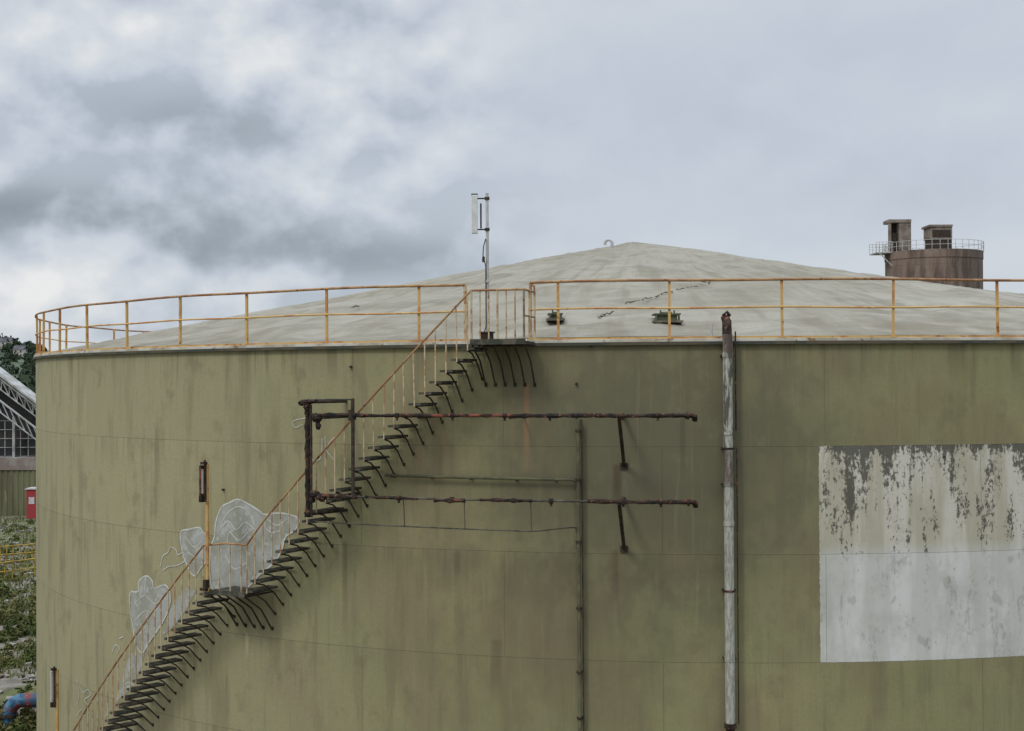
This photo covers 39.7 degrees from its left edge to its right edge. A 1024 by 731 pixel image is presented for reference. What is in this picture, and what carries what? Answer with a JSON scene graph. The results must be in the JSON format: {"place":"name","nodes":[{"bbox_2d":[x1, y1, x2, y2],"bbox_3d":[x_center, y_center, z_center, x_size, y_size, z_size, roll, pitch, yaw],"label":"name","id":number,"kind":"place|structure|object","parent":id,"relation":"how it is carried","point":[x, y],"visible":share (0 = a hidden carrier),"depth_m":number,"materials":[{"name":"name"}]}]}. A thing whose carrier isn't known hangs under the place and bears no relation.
{"place":"outdoors","nodes":[
{"label":"outdoors","id":0,"kind":"place"},
{"bbox_2d":[0,516,36,713],"bbox_3d":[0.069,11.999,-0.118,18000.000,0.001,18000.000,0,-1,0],"label":"ground","id":1,"kind":"structure","parent":0,"point":[8,685],"depth_m":69.67,"materials":[{"name":"green plant"}]},
{"bbox_2d":[0,470,35,515],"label":"cladding","id":2,"kind":"structure","parent":1,"relation":"on","point":[14,484],"depth_m":127.88,"materials":[{"name":"green metal"}]},
{"bbox_2d":[0,457,35,469],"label":"concrete beam","id":3,"kind":"structure","parent":2,"relation":"on","point":[17,463],"depth_m":127.78,"materials":[{"name":"grey concrete"}]},
{"bbox_2d":[0,367,35,456],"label":"lattice roof shed","id":4,"kind":"structure","parent":3,"relation":"on","point":[17,418],"depth_m":137.84,"materials":[{"name":"white metal"}]},
{"bbox_2d":[0,517,35,717],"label":"rubble","id":5,"kind":"object","parent":1,"relation":"on","point":[29,676],"visible":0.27,"depth_m":69.49,"materials":[{"name":"stone"}]},
{"bbox_2d":[0,543,35,578],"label":"yard safety railing","id":6,"kind":"object","parent":1,"relation":"on","point":[19,553],"visible":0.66,"depth_m":87.70,"materials":[{"name":"yellow metal"}]},
{"bbox_2d":[0,519,36,730],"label":"shrubs","id":7,"kind":"object","parent":1,"relation":"on","point":[10,616],"visible":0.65,"depth_m":67.03,"materials":[{"name":"green plant"}]},
{"bbox_2d":[0,693,36,727],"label":"process pipe","id":8,"kind":"object","parent":1,"relation":"on","point":[13,705],"visible":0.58,"depth_m":48.48,"materials":[{"name":"metal"}]},
{"bbox_2d":[0,515,36,730],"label":"grass tufts","id":9,"kind":"object","parent":1,"relation":"on","point":[26,586],"visible":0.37,"depth_m":87.22,"materials":[{"name":"green plant"}]},
{"bbox_2d":[0,333,48,393],"bbox_3d":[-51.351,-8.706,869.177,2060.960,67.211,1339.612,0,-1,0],"label":"distant trees","id":10,"kind":"object","parent":1,"relation":"on","point":[28,373],"visible":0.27,"depth_m":888.39,"materials":[{"name":"green plant"}]},
{"bbox_2d":[25,487,35,518],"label":"red cabin","id":11,"kind":"object","parent":1,"relation":"on","point":[30,502],"visible":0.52,"depth_m":124.80,"materials":[{"name":"paint"}]},
{"bbox_2d":[73,282,535,730],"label":"external staircase","id":12,"kind":"structure","parent":1,"relation":"on","point":[236,591],"depth_m":27.57,"materials":[{"name":"metal"}]},
{"bbox_2d":[50,666,58,730],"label":"stair lamp","id":13,"kind":"object","parent":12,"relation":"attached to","point":[54,696],"visible":1,"depth_m":31.83,"materials":[{"name":"metal"}]},
{"bbox_2d":[199,460,208,591],"bbox_3d":[-6.107,3.175,28.138,0.211,2.606,0.154,-1,-1,34],"label":"stair lamp","id":14,"kind":"object","parent":12,"relation":"attached to","point":[204,483],"visible":1,"depth_m":28.10,"materials":[{"name":"metal"}]},
{"bbox_2d":[471,193,489,331],"bbox_3d":[-0.545,-1.796,26.086,0.388,2.744,0.209,0,-1,0],"label":"antenna mast","id":15,"kind":"object","parent":12,"relation":"on","point":[474,201],"visible":0.88,"depth_m":26.06,"materials":[{"name":"metal"}]},
{"bbox_2d":[478,331,494,348],"bbox_3d":[-0.457,-0.461,25.821,0.277,0.307,0.220,0,-1,16],"label":"junction box","id":16,"kind":"object","parent":12,"relation":"attached to","point":[484,335],"visible":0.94,"depth_m":25.74,"materials":[{"name":"metal"}]},
{"bbox_2d":[33,242,1023,730],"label":"storage tank","id":17,"kind":"object","parent":1,"relation":"on","point":[881,532],"visible":0.92,"depth_m":26.46,"materials":[{"name":"metal"}]},
{"bbox_2d":[77,418,333,717],"bbox_3d":[-7.020,4.630,30.354,8.941,7.133,0.534,-1,-1,40],"label":"graffiti","id":18,"kind":"object","parent":17,"relation":"attached to","point":[239,521],"visible":0.82,"depth_m":29.27,"materials":[{"name":"white paint"}]},
{"bbox_2d":[385,474,575,481],"bbox_3d":[-0.601,2.206,26.552,3.827,0.307,0.214,-1,-1,17],"label":"horizontal shell pipe","id":19,"kind":"object","parent":17,"relation":"attached to","point":[480,477],"visible":1,"depth_m":26.45,"materials":[{"name":"metal"}]},
{"bbox_2d":[298,398,697,551],"bbox_3d":[-0.322,2.009,26.026,7.542,2.832,1.319,-1,-1,17],"label":"sprinkler pipework","id":20,"kind":"object","parent":17,"relation":"attached to","point":[311,494],"visible":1,"depth_m":25.83,"materials":[{"name":"metal"}]},
{"bbox_2d":[35,277,1023,354],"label":"guard railing","id":21,"kind":"object","parent":17,"relation":"on","point":[558,309],"visible":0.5,"depth_m":26.28,"materials":[{"name":"metal"}]},
{"bbox_2d":[546,310,564,320],"bbox_3d":[0.871,-1.004,28.631,0.360,0.215,0.660,0,-1,0],"label":"roof hatch","id":22,"kind":"object","parent":17,"relation":"on","point":[552,316],"visible":0.72,"depth_m":28.44,"materials":[{"name":"grey metal"}]},
{"bbox_2d":[575,418,583,730],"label":"vertical riser pipe","id":23,"kind":"object","parent":17,"relation":"attached to","point":[579,608],"visible":0.86,"depth_m":25.94,"materials":[{"name":"metal"}]},
{"bbox_2d":[604,238,613,247],"bbox_3d":[2.947,-3.467,43.256,0.308,0.811,0.158,0,-1,0],"label":"gooseneck vent","id":24,"kind":"object","parent":17,"relation":"on","point":[610,240],"visible":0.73,"depth_m":43.22,"materials":[{"name":"white metal"}]},
{"bbox_2d":[652,310,682,322],"bbox_3d":[3.024,-0.953,27.791,0.580,0.245,0.660,0,-1,0],"label":"roof hatch","id":25,"kind":"object","parent":17,"relation":"on","point":[661,317],"visible":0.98,"depth_m":27.60,"materials":[{"name":"grey metal"}]},
{"bbox_2d":[711,311,738,730],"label":"downpipe","id":26,"kind":"object","parent":17,"relation":"attached to","point":[728,589],"visible":1,"depth_m":25.48,"materials":[{"name":"grey metal"}]},
{"bbox_2d":[0,348,48,379],"bbox_3d":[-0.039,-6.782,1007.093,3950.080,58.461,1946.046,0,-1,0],"label":"hills","id":27,"kind":"structure","parent":0,"point":[20,362],"depth_m":909.12,"materials":[{"name":"green plant"}]},
{"bbox_2d":[13,350,26,356],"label":"walls","id":28,"kind":"structure","parent":27,"relation":"on","point":[23,352],"depth_m":978.88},
{"bbox_2d":[12,343,27,349],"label":"roof","id":29,"kind":"structure","parent":28,"relation":"on","point":[20,347],"depth_m":981.36,"materials":[{"name":"stone"}]},
{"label":"walls","id":30,"kind":"object","parent":27,"relation":"on","visible":0},
{"bbox_2d":[0,336,8,341],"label":"roof","id":31,"kind":"structure","parent":30,"relation":"on","point":[4,339],"depth_m":1081.30,"materials":[{"name":"stone"}]},
{"bbox_2d":[0,0,1023,350],"label":"sky","id":32,"kind":"structure","parent":0,"point":[149,148],"materials":[{"name":"grey"}]},
{"bbox_2d":[869,219,983,288],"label":"concrete silo tower","id":33,"kind":"structure","parent":0,"point":[938,256],"depth_m":151.72,"materials":[{"name":"concrete"}]}
]}

